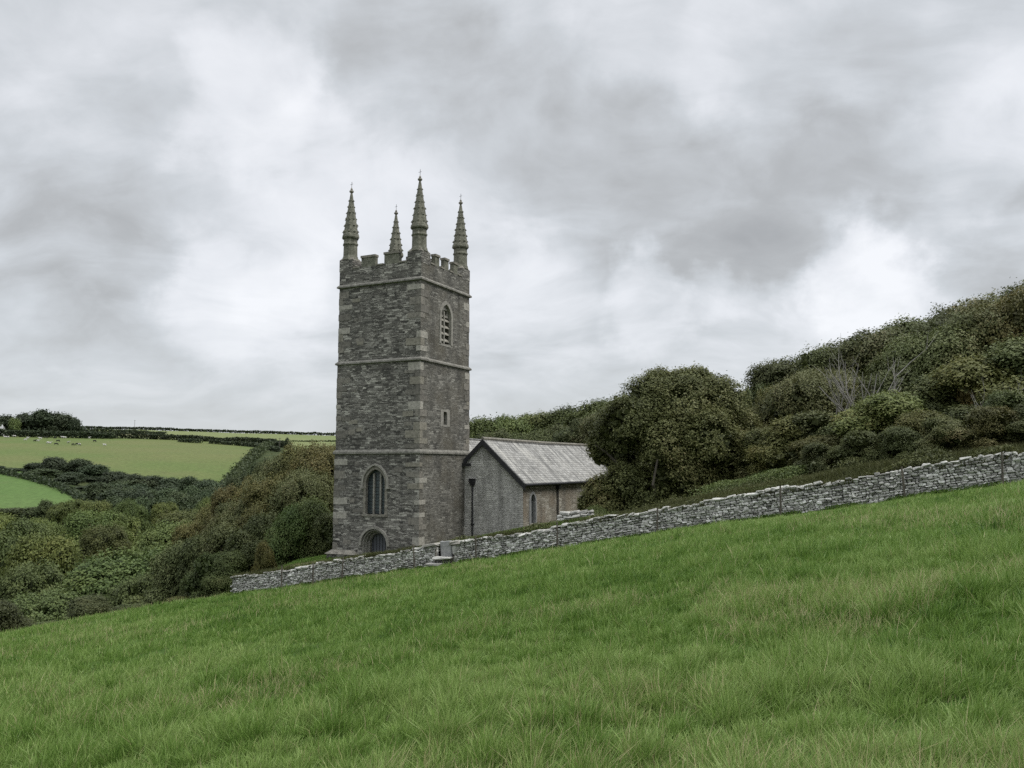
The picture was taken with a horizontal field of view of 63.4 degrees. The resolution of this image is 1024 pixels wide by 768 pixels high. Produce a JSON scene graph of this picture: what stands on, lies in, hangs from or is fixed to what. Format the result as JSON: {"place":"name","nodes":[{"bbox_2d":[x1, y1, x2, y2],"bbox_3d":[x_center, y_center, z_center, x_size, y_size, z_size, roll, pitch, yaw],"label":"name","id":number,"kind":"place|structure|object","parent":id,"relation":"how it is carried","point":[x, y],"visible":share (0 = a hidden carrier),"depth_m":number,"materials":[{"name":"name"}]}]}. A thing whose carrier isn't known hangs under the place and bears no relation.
{"place":"outdoors","nodes":[
{"label":"outdoors","id":0,"kind":"place"},
{"bbox_2d":[0,471,75,519],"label":"field","id":1,"kind":"structure","parent":0,"point":[16,492],"depth_m":334.18,"materials":[{"name":"plant"}]},
{"bbox_2d":[0,468,93,500],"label":"hedge","id":2,"kind":"object","parent":1,"relation":"on","point":[71,490],"visible":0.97,"depth_m":359.89,"materials":[{"name":"plant"}]},
{"bbox_2d":[0,436,255,482],"bbox_3d":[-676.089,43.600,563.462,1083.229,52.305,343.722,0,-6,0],"label":"pasture","id":3,"kind":"structure","parent":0,"point":[205,460],"depth_m":539.27,"materials":[{"name":"plant"}]},
{"bbox_2d":[0,428,115,438],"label":"hedge","id":4,"kind":"object","parent":3,"relation":"on","point":[58,434],"visible":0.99,"depth_m":691.55,"materials":[{"name":"plant"}]},
{"bbox_2d":[208,439,281,451],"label":"hedge","id":5,"kind":"object","parent":3,"relation":"on","point":[251,444],"visible":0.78,"depth_m":673.00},
{"bbox_2d":[17,429,335,450],"bbox_3d":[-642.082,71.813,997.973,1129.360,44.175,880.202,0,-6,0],"label":"field","id":6,"kind":"structure","parent":0,"point":[278,437],"depth_m":870.00,"materials":[{"name":"plant"}]},
{"bbox_2d":[22,408,56,435],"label":"tall tree","id":7,"kind":"object","parent":6,"relation":"on","point":[38,419],"visible":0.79,"depth_m":719.30,"materials":[{"name":"green plant"}]},
{"bbox_2d":[50,413,74,435],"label":"farm tree","id":8,"kind":"object","parent":6,"relation":"on","point":[61,421],"visible":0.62,"depth_m":724.25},
{"bbox_2d":[78,431,292,447],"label":"hedge","id":9,"kind":"object","parent":6,"relation":"on","point":[177,437],"visible":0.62,"depth_m":710.67,"materials":[{"name":"plant"}]},
{"bbox_2d":[83,426,335,435],"bbox_3d":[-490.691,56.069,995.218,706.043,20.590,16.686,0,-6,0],"label":"hedge","id":10,"kind":"object","parent":6,"relation":"on","point":[217,430],"visible":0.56,"depth_m":998.48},
{"bbox_2d":[7,447,633,522],"bbox_3d":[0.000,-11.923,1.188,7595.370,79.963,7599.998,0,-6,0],"label":"valley ground","id":11,"kind":"structure","parent":0,"point":[268,453],"depth_m":538.04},
{"bbox_2d":[0,598,35,631],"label":"boundary shrub","id":12,"kind":"object","parent":11,"relation":"on","point":[9,619],"visible":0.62,"depth_m":47.89,"materials":[{"name":"green plant"}]},
{"bbox_2d":[0,515,58,576],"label":"valley tree","id":13,"kind":"object","parent":11,"relation":"on","point":[21,529],"visible":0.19,"depth_m":144.34,"materials":[{"name":"green plant"}]},
{"bbox_2d":[0,557,71,601],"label":"valley tree","id":14,"kind":"object","parent":11,"relation":"on","point":[41,577],"visible":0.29,"depth_m":76.14,"materials":[{"name":"green plant"}]},
{"bbox_2d":[0,531,84,584],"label":"valley tree","id":15,"kind":"object","parent":11,"relation":"on","point":[64,553],"visible":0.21,"depth_m":103.50,"materials":[{"name":"green plant"}]},
{"bbox_2d":[6,586,83,624],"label":"valley tree","id":16,"kind":"object","parent":11,"relation":"on","point":[49,606],"visible":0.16,"depth_m":58.82,"materials":[{"name":"green plant"}]},
{"bbox_2d":[36,456,67,470],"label":"belt tree","id":17,"kind":"object","parent":11,"relation":"on","point":[55,463],"visible":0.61,"depth_m":409.12,"materials":[{"name":"green plant"}]},
{"bbox_2d":[45,498,87,531],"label":"valley tree","id":18,"kind":"object","parent":11,"relation":"on","point":[58,512],"visible":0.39,"depth_m":252.55,"materials":[{"name":"green plant"}]},
{"bbox_2d":[60,458,93,472],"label":"belt tree","id":19,"kind":"object","parent":11,"relation":"on","point":[76,464],"visible":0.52,"depth_m":406.47,"materials":[{"name":"green plant"}]},
{"bbox_2d":[61,506,123,560],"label":"valley tree","id":20,"kind":"object","parent":11,"relation":"on","point":[77,521],"visible":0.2,"depth_m":188.64,"materials":[{"name":"green plant"}]},
{"bbox_2d":[63,592,123,621],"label":"boundary shrub","id":21,"kind":"object","parent":11,"relation":"on","point":[92,604],"visible":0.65,"depth_m":48.24,"materials":[{"name":"green plant"}]},
{"bbox_2d":[78,463,110,477],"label":"belt tree","id":22,"kind":"object","parent":11,"relation":"on","point":[89,470],"visible":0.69,"depth_m":399.51,"materials":[{"name":"green plant"}]},
{"bbox_2d":[77,500,112,512],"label":"valley tree","id":23,"kind":"object","parent":11,"relation":"on","point":[103,506],"visible":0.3,"depth_m":250.93,"materials":[{"name":"green plant"}]},
{"bbox_2d":[78,522,132,562],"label":"valley tree","id":24,"kind":"object","parent":11,"relation":"on","point":[94,540],"visible":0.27,"depth_m":144.26,"materials":[{"name":"green plant"}]},
{"bbox_2d":[53,544,163,600],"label":"valley tree","id":25,"kind":"object","parent":11,"relation":"on","point":[100,574],"visible":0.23,"depth_m":74.77,"materials":[{"name":"green plant"}]},
{"bbox_2d":[106,509,142,552],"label":"valley tree","id":26,"kind":"object","parent":11,"relation":"on","point":[131,526],"visible":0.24,"depth_m":194.13,"materials":[{"name":"green plant"}]},
{"bbox_2d":[102,572,157,607],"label":"valley tree","id":27,"kind":"object","parent":11,"relation":"on","point":[130,591],"visible":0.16,"depth_m":60.60,"materials":[{"name":"green plant"}]},
{"bbox_2d":[111,496,150,536],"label":"valley tree","id":28,"kind":"object","parent":11,"relation":"on","point":[127,507],"visible":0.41,"depth_m":252.11,"materials":[{"name":"green plant"}]},
{"bbox_2d":[140,537,186,604],"bbox_3d":[-22.297,13.720,56.126,4.920,6.687,4.979,0,-6,-2],"label":"hedge bush","id":29,"kind":"object","parent":11,"relation":"on","point":[164,565],"visible":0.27,"depth_m":54.84,"materials":[{"name":"green plant"}]},
{"bbox_2d":[133,518,194,550],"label":"valley tree","id":30,"kind":"object","parent":11,"relation":"on","point":[160,533],"visible":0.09,"depth_m":139.67,"materials":[{"name":"green plant"}]},
{"bbox_2d":[148,502,179,528],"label":"valley tree","id":31,"kind":"object","parent":11,"relation":"on","point":[160,508],"visible":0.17,"depth_m":243.20,"materials":[{"name":"green plant"}]},
{"bbox_2d":[154,509,205,526],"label":"valley tree","id":32,"kind":"object","parent":11,"relation":"on","point":[182,515],"visible":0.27,"depth_m":201.91,"materials":[{"name":"green plant"}]},
{"bbox_2d":[158,520,204,585],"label":"brown tree","id":33,"kind":"object","parent":11,"relation":"on","point":[191,530],"visible":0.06,"depth_m":60.48,"materials":[{"name":"green plant"}]},
{"bbox_2d":[174,528,206,595],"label":"hedge bush","id":34,"kind":"object","parent":11,"relation":"on","point":[188,555],"visible":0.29,"depth_m":54.08,"materials":[{"name":"green plant"}]},
{"bbox_2d":[177,492,204,511],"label":"belt tree","id":35,"kind":"object","parent":11,"relation":"on","point":[187,503],"visible":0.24,"depth_m":293.09,"materials":[{"name":"green plant"}]},
{"bbox_2d":[179,551,221,598],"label":"hedge bush","id":36,"kind":"object","parent":11,"relation":"on","point":[202,564],"visible":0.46,"depth_m":50.89,"materials":[{"name":"green plant"}]},
{"bbox_2d":[186,518,242,574],"bbox_3d":[-18.541,11.952,54.250,4.811,6.276,4.808,-2,-6,21],"label":"hedge bush","id":37,"kind":"object","parent":11,"relation":"on","point":[213,542],"visible":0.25,"depth_m":53.29,"materials":[{"name":"green plant"}]},
{"bbox_2d":[198,483,238,534],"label":"brown tree","id":38,"kind":"object","parent":11,"relation":"on","point":[222,496],"visible":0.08,"depth_m":60.72,"materials":[{"name":"green plant"}]},
{"bbox_2d":[197,495,248,537],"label":"brown tree","id":39,"kind":"object","parent":11,"relation":"on","point":[230,512],"visible":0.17,"depth_m":56.26,"materials":[{"name":"green plant"}]},
{"bbox_2d":[200,547,248,595],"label":"hedge bush","id":40,"kind":"object","parent":11,"relation":"on","point":[217,580],"visible":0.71,"depth_m":49.96,"materials":[{"name":"green plant"}]},
{"bbox_2d":[223,527,265,574],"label":"hedge bush","id":41,"kind":"object","parent":11,"relation":"on","point":[237,540],"visible":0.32,"depth_m":51.19,"materials":[{"name":"green plant"}]},
{"bbox_2d":[216,441,274,484],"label":"hedge","id":42,"kind":"object","parent":11,"relation":"on","point":[249,458],"visible":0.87,"depth_m":501.22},
{"bbox_2d":[230,477,280,529],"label":"brown tree","id":43,"kind":"object","parent":11,"relation":"on","point":[254,495],"visible":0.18,"depth_m":55.51,"materials":[{"name":"green plant"}]},
{"bbox_2d":[238,453,285,502],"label":"brown tree","id":44,"kind":"object","parent":11,"relation":"on","point":[260,471],"visible":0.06,"depth_m":60.60,"materials":[{"name":"green plant"}]},
{"bbox_2d":[241,508,289,572],"bbox_3d":[-15.368,10.897,53.001,4.145,6.013,4.481,1,-6,-6],"label":"hedge bush","id":45,"kind":"object","parent":11,"relation":"on","point":[258,524],"visible":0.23,"depth_m":52.55,"materials":[{"name":"green plant"}]},
{"bbox_2d":[263,501,311,566],"bbox_3d":[-14.025,10.301,52.181,3.746,5.988,3.822,5,-7,-38],"label":"hedge bush","id":46,"kind":"object","parent":11,"relation":"on","point":[285,532],"visible":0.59,"depth_m":51.25,"materials":[{"name":"green plant"}]},
{"bbox_2d":[265,440,312,482],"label":"brown tree","id":47,"kind":"object","parent":11,"relation":"on","point":[290,453],"visible":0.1,"depth_m":60.18,"materials":[{"name":"green plant"}]},
{"bbox_2d":[261,464,333,513],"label":"brown tree","id":48,"kind":"object","parent":11,"relation":"on","point":[300,485],"visible":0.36,"depth_m":55.20,"materials":[{"name":"green plant"}]},
{"bbox_2d":[280,439,335,510],"bbox_3d":[-13.659,9.068,59.453,6.637,10.319,5.909,0,-6,5],"label":"brown tree","id":49,"kind":"object","parent":11,"relation":"on","point":[322,458],"visible":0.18,"depth_m":58.74,"materials":[{"name":"green plant"}]},
{"bbox_2d":[292,494,332,559],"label":"hedge bush","id":50,"kind":"object","parent":11,"relation":"on","point":[310,509],"visible":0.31,"depth_m":51.83,"materials":[{"name":"green plant"}]},
{"bbox_2d":[469,414,496,438],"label":"hillside tree","id":51,"kind":"object","parent":11,"relation":"on","point":[478,427],"visible":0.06,"depth_m":84.31,"materials":[{"name":"green plant"}]},
{"bbox_2d":[489,412,537,436],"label":"hillside tree","id":52,"kind":"object","parent":11,"relation":"on","point":[514,425],"visible":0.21,"depth_m":84.09,"materials":[{"name":"green plant"}]},
{"bbox_2d":[505,428,553,441],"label":"hillside shrub","id":53,"kind":"object","parent":11,"relation":"on","point":[538,435],"visible":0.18,"depth_m":75.25,"materials":[{"name":"green plant"}]},
{"bbox_2d":[530,404,581,431],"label":"hillside tree","id":54,"kind":"object","parent":11,"relation":"on","point":[558,415],"visible":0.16,"depth_m":83.72,"materials":[{"name":"green plant"}]},
{"bbox_2d":[548,416,588,443],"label":"hillside shrub","id":55,"kind":"object","parent":11,"relation":"on","point":[566,435],"visible":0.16,"depth_m":71.12,"materials":[{"name":"green plant"}]},
{"bbox_2d":[561,396,611,426],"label":"hillside tree","id":56,"kind":"object","parent":11,"relation":"on","point":[591,406],"visible":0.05,"depth_m":80.50,"materials":[{"name":"green plant"}]},
{"bbox_2d":[577,409,653,472],"bbox_3d":[8.800,5.114,65.884,8.204,6.362,8.400,2,-6,-21],"label":"hillside shrub","id":57,"kind":"object","parent":11,"relation":"on","point":[630,458],"visible":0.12,"depth_m":64.74,"materials":[{"name":"green plant"}]},
{"bbox_2d":[741,355,813,408],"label":"windswept tree","id":58,"kind":"object","parent":11,"relation":"on","point":[772,371],"visible":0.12,"depth_m":56.20,"materials":[{"name":"green plant"}]},
{"bbox_2d":[776,342,869,377],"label":"windswept tree","id":59,"kind":"object","parent":11,"relation":"on","point":[810,358],"visible":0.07,"depth_m":55.75,"materials":[{"name":"green plant"}]},
{"bbox_2d":[813,323,917,380],"bbox_3d":[24.372,1.021,55.933,10.053,10.014,9.480,1,-6,-15],"label":"windswept tree","id":60,"kind":"object","parent":11,"relation":"on","point":[867,345],"visible":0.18,"depth_m":53.88,"materials":[{"name":"green plant"}]},
{"bbox_2d":[856,313,944,371],"bbox_3d":[26.948,0.353,55.027,9.794,10.479,10.407,0,-6,4],"label":"windswept tree","id":61,"kind":"object","parent":11,"relation":"on","point":[906,325],"visible":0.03,"depth_m":55.60,"materials":[{"name":"green plant"}]},
{"bbox_2d":[909,298,982,340],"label":"windswept tree","id":62,"kind":"object","parent":11,"relation":"on","point":[942,314],"visible":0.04,"depth_m":52.85,"materials":[{"name":"green plant"}]},
{"bbox_2d":[936,285,1014,316],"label":"windswept tree","id":63,"kind":"object","parent":11,"relation":"on","point":[988,299],"visible":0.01,"depth_m":52.53,"materials":[{"name":"green plant"}]},
{"bbox_2d":[0,478,1023,767],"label":"meadow","id":64,"kind":"structure","parent":0,"point":[964,698],"depth_m":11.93,"materials":[{"name":"plant"}]},
{"bbox_2d":[250,540,277,571],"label":"rusty bush","id":65,"kind":"object","parent":64,"relation":"on","point":[264,555],"visible":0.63,"depth_m":48.66,"materials":[{"name":"brown plant"}]},
{"bbox_2d":[230,545,439,593],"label":"dry stone wall","id":66,"kind":"structure","parent":64,"relation":"on","point":[363,565],"depth_m":41.49,"materials":[{"name":"stone"}]},
{"bbox_2d":[228,448,1023,578],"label":"wall top growth","id":67,"kind":"object","parent":66,"relation":"on","point":[375,553],"depth_m":35.67,"materials":[{"name":"plant"}]},
{"bbox_2d":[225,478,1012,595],"bbox_3d":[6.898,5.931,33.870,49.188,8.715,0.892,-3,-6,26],"label":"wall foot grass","id":68,"kind":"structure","parent":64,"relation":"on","point":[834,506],"depth_m":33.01,"materials":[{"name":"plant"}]},
{"bbox_2d":[0,0,1023,435],"label":"sky","id":69,"kind":"structure","parent":0,"point":[732,186],"materials":[{"name":"grey"}]},
{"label":"churchyard ground","id":70,"kind":"structure","parent":0,"visible":0},
{"bbox_2d":[297,511,332,558],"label":"hedge bush","id":71,"kind":"object","parent":70,"relation":"on","point":[321,531],"visible":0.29,"depth_m":50.96,"materials":[{"name":"green plant"}]},
{"bbox_2d":[422,540,460,565],"bbox_3d":[-3.376,7.975,38.821,2.088,1.351,1.173,-3,-6,26],"label":"stone stile","id":72,"kind":"object","parent":70,"relation":"on","point":[448,549],"visible":0.79,"depth_m":38.88,"materials":[{"name":"stone"}]},
{"bbox_2d":[280,513,602,568],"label":"churchyard grass","id":73,"kind":"structure","parent":70,"relation":"on","point":[319,558],"depth_m":46.54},
{"bbox_2d":[325,169,613,557],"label":"church","id":74,"kind":"structure","parent":70,"relation":"on","point":[415,464],"depth_m":47.04,"materials":[{"name":"stone"}]},
{"bbox_2d":[557,510,593,520],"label":"broken wall","id":75,"kind":"structure","parent":70,"relation":"on","point":[566,515],"depth_m":39.06,"materials":[{"name":"stone"}]},
{"bbox_2d":[265,440,1023,571],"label":"verge grass","id":76,"kind":"structure","parent":70,"relation":"on","point":[834,473],"depth_m":33.20,"materials":[{"name":"plant"}]},
{"bbox_2d":[283,444,1016,568],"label":"brambles","id":77,"kind":"object","parent":70,"relation":"on","point":[911,460],"visible":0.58,"depth_m":31.66,"materials":[{"name":"green plant"}]},
{"bbox_2d":[575,361,764,512],"bbox_3d":[8.681,3.235,45.136,10.070,9.076,6.769,-2,-6,21],"label":"sprawling tree","id":78,"kind":"object","parent":70,"relation":"on","point":[678,423],"visible":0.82,"depth_m":43.59,"materials":[{"name":"green plant"}]},
{"bbox_2d":[455,452,1023,561],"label":"dry stone wall","id":79,"kind":"structure","parent":70,"relation":"on","point":[881,487],"depth_m":32.69,"materials":[{"name":"stone"}]},
{"bbox_2d":[728,427,779,480],"bbox_3d":[13.027,3.837,42.949,3.671,3.278,3.486,-4,-7,34],"label":"thicket shrub","id":80,"kind":"object","parent":70,"relation":"on","point":[752,435],"visible":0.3,"depth_m":42.44,"materials":[{"name":"green plant"}]},
{"bbox_2d":[741,412,814,475],"bbox_3d":[13.240,3.183,40.961,3.911,3.507,4.456,2,-6,-20],"label":"thicket shrub","id":81,"kind":"object","parent":70,"relation":"on","point":[770,453],"visible":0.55,"depth_m":39.98,"materials":[{"name":"green plant"}]},
{"bbox_2d":[748,383,812,429],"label":"windswept tree","id":82,"kind":"object","parent":70,"relation":"on","point":[761,397],"visible":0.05,"depth_m":48.88,"materials":[{"name":"green plant"}]},
{"bbox_2d":[688,447,890,497],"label":"nettles","id":83,"kind":"object","parent":70,"relation":"on","point":[786,471],"visible":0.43,"depth_m":36.51,"materials":[{"name":"green plant"}]},
{"bbox_2d":[755,365,860,423],"bbox_3d":[17.312,2.983,47.734,6.416,8.492,7.114,2,-6,-20],"label":"windswept tree","id":84,"kind":"object","parent":70,"relation":"on","point":[798,389],"visible":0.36,"depth_m":46.42,"materials":[{"name":"green plant"}]},
{"bbox_2d":[786,408,836,461],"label":"thicket shrub","id":85,"kind":"object","parent":70,"relation":"on","point":[814,421],"visible":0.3,"depth_m":39.17,"materials":[{"name":"green plant"}]},
{"bbox_2d":[791,441,835,474],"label":"shrub","id":86,"kind":"object","parent":70,"relation":"on","point":[814,457],"visible":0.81,"depth_m":35.55,"materials":[{"name":"green plant"}]},
{"bbox_2d":[785,434,844,465],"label":"thicket shrub","id":87,"kind":"object","parent":70,"relation":"on","point":[797,446],"visible":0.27,"depth_m":37.63,"materials":[{"name":"green plant"}]},
{"bbox_2d":[832,366,872,414],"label":"windswept tree","id":88,"kind":"object","parent":70,"relation":"on","point":[859,383],"visible":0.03,"depth_m":47.85,"materials":[{"name":"green plant"}]},
{"bbox_2d":[826,429,882,467],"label":"shrub","id":89,"kind":"object","parent":70,"relation":"on","point":[862,444],"visible":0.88,"depth_m":34.32,"materials":[{"name":"green plant"}]},
{"bbox_2d":[816,331,938,410],"bbox_3d":[17.732,-0.211,40.213,6.065,4.783,2.544,0,-6,0],"label":"bare tree","id":90,"kind":"object","parent":70,"relation":"on","point":[848,397],"visible":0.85,"depth_m":40.48,"materials":[{"name":"grey wood"}]},
{"bbox_2d":[825,389,930,446],"bbox_3d":[16.906,1.939,37.708,5.248,3.474,5.506,-1,-6,7],"label":"leafy bush","id":91,"kind":"object","parent":70,"relation":"on","point":[876,413],"visible":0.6,"depth_m":36.59,"materials":[{"name":"green plant"}]},
{"bbox_2d":[844,352,926,408],"bbox_3d":[21.912,2.139,46.934,7.560,8.366,6.316,4,-7,-36],"label":"windswept tree","id":92,"kind":"object","parent":70,"relation":"on","point":[875,369],"visible":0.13,"depth_m":45.39,"materials":[{"name":"green plant"}]},
{"bbox_2d":[876,425,924,461],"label":"shrub","id":93,"kind":"object","parent":70,"relation":"on","point":[895,440],"visible":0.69,"depth_m":33.19,"materials":[{"name":"green plant"}]},
{"bbox_2d":[894,407,944,439],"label":"shrub","id":94,"kind":"object","parent":70,"relation":"on","point":[913,419],"visible":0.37,"depth_m":34.15,"materials":[{"name":"green plant"}]},
{"bbox_2d":[873,321,989,391],"bbox_3d":[23.963,1.118,45.889,7.681,9.479,7.322,5,-8,-42],"label":"windswept tree","id":95,"kind":"object","parent":70,"relation":"on","point":[932,357],"visible":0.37,"depth_m":44.61,"materials":[{"name":"green plant"}]},
{"bbox_2d":[909,371,967,407],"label":"thicket shrub","id":96,"kind":"object","parent":70,"relation":"on","point":[935,395],"visible":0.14,"depth_m":37.44,"materials":[{"name":"green plant"}]},
{"bbox_2d":[912,415,973,454],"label":"shrub","id":97,"kind":"object","parent":70,"relation":"on","point":[942,431],"visible":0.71,"depth_m":32.38,"materials":[{"name":"green plant"}]},
{"bbox_2d":[935,404,981,428],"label":"thicket shrub","id":98,"kind":"object","parent":70,"relation":"on","point":[956,411],"visible":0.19,"depth_m":35.16,"materials":[{"name":"green plant"}]},
{"bbox_2d":[920,353,1023,405],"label":"thicket shrub","id":99,"kind":"object","parent":70,"relation":"on","point":[962,372],"visible":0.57,"depth_m":36.09,"materials":[{"name":"green plant"}]},
{"bbox_2d":[930,301,1023,370],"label":"windswept tree","id":100,"kind":"object","parent":70,"relation":"on","point":[959,319],"visible":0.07,"depth_m":44.21,"materials":[{"name":"green plant"}]},
{"bbox_2d":[948,379,1007,406],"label":"rusty shrub","id":101,"kind":"object","parent":70,"relation":"on","point":[962,397],"visible":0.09,"depth_m":36.23,"materials":[{"name":"green plant"}]},
{"bbox_2d":[958,404,1023,449],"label":"shrub","id":102,"kind":"object","parent":70,"relation":"on","point":[986,423],"visible":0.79,"depth_m":31.55,"materials":[{"name":"green plant"}]},
{"bbox_2d":[961,277,1023,351],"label":"windswept tree","id":103,"kind":"object","parent":70,"relation":"on","point":[1013,304],"visible":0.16,"depth_m":43.51,"materials":[{"name":"green plant"}]},
{"bbox_2d":[979,389,1023,409],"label":"shrub","id":104,"kind":"object","parent":70,"relation":"on","point":[1012,399],"visible":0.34,"depth_m":32.64,"materials":[{"name":"green plant"}]},
{"bbox_2d":[982,332,1023,384],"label":"thicket shrub","id":105,"kind":"object","parent":70,"relation":"on","point":[1011,351],"visible":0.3,"depth_m":35.82,"materials":[{"name":"green plant"}]},
{"bbox_2d":[997,401,1023,441],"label":"shrub","id":106,"kind":"object","parent":70,"relation":"on","point":[1015,430],"visible":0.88,"depth_m":31.09,"materials":[{"name":"green plant"}]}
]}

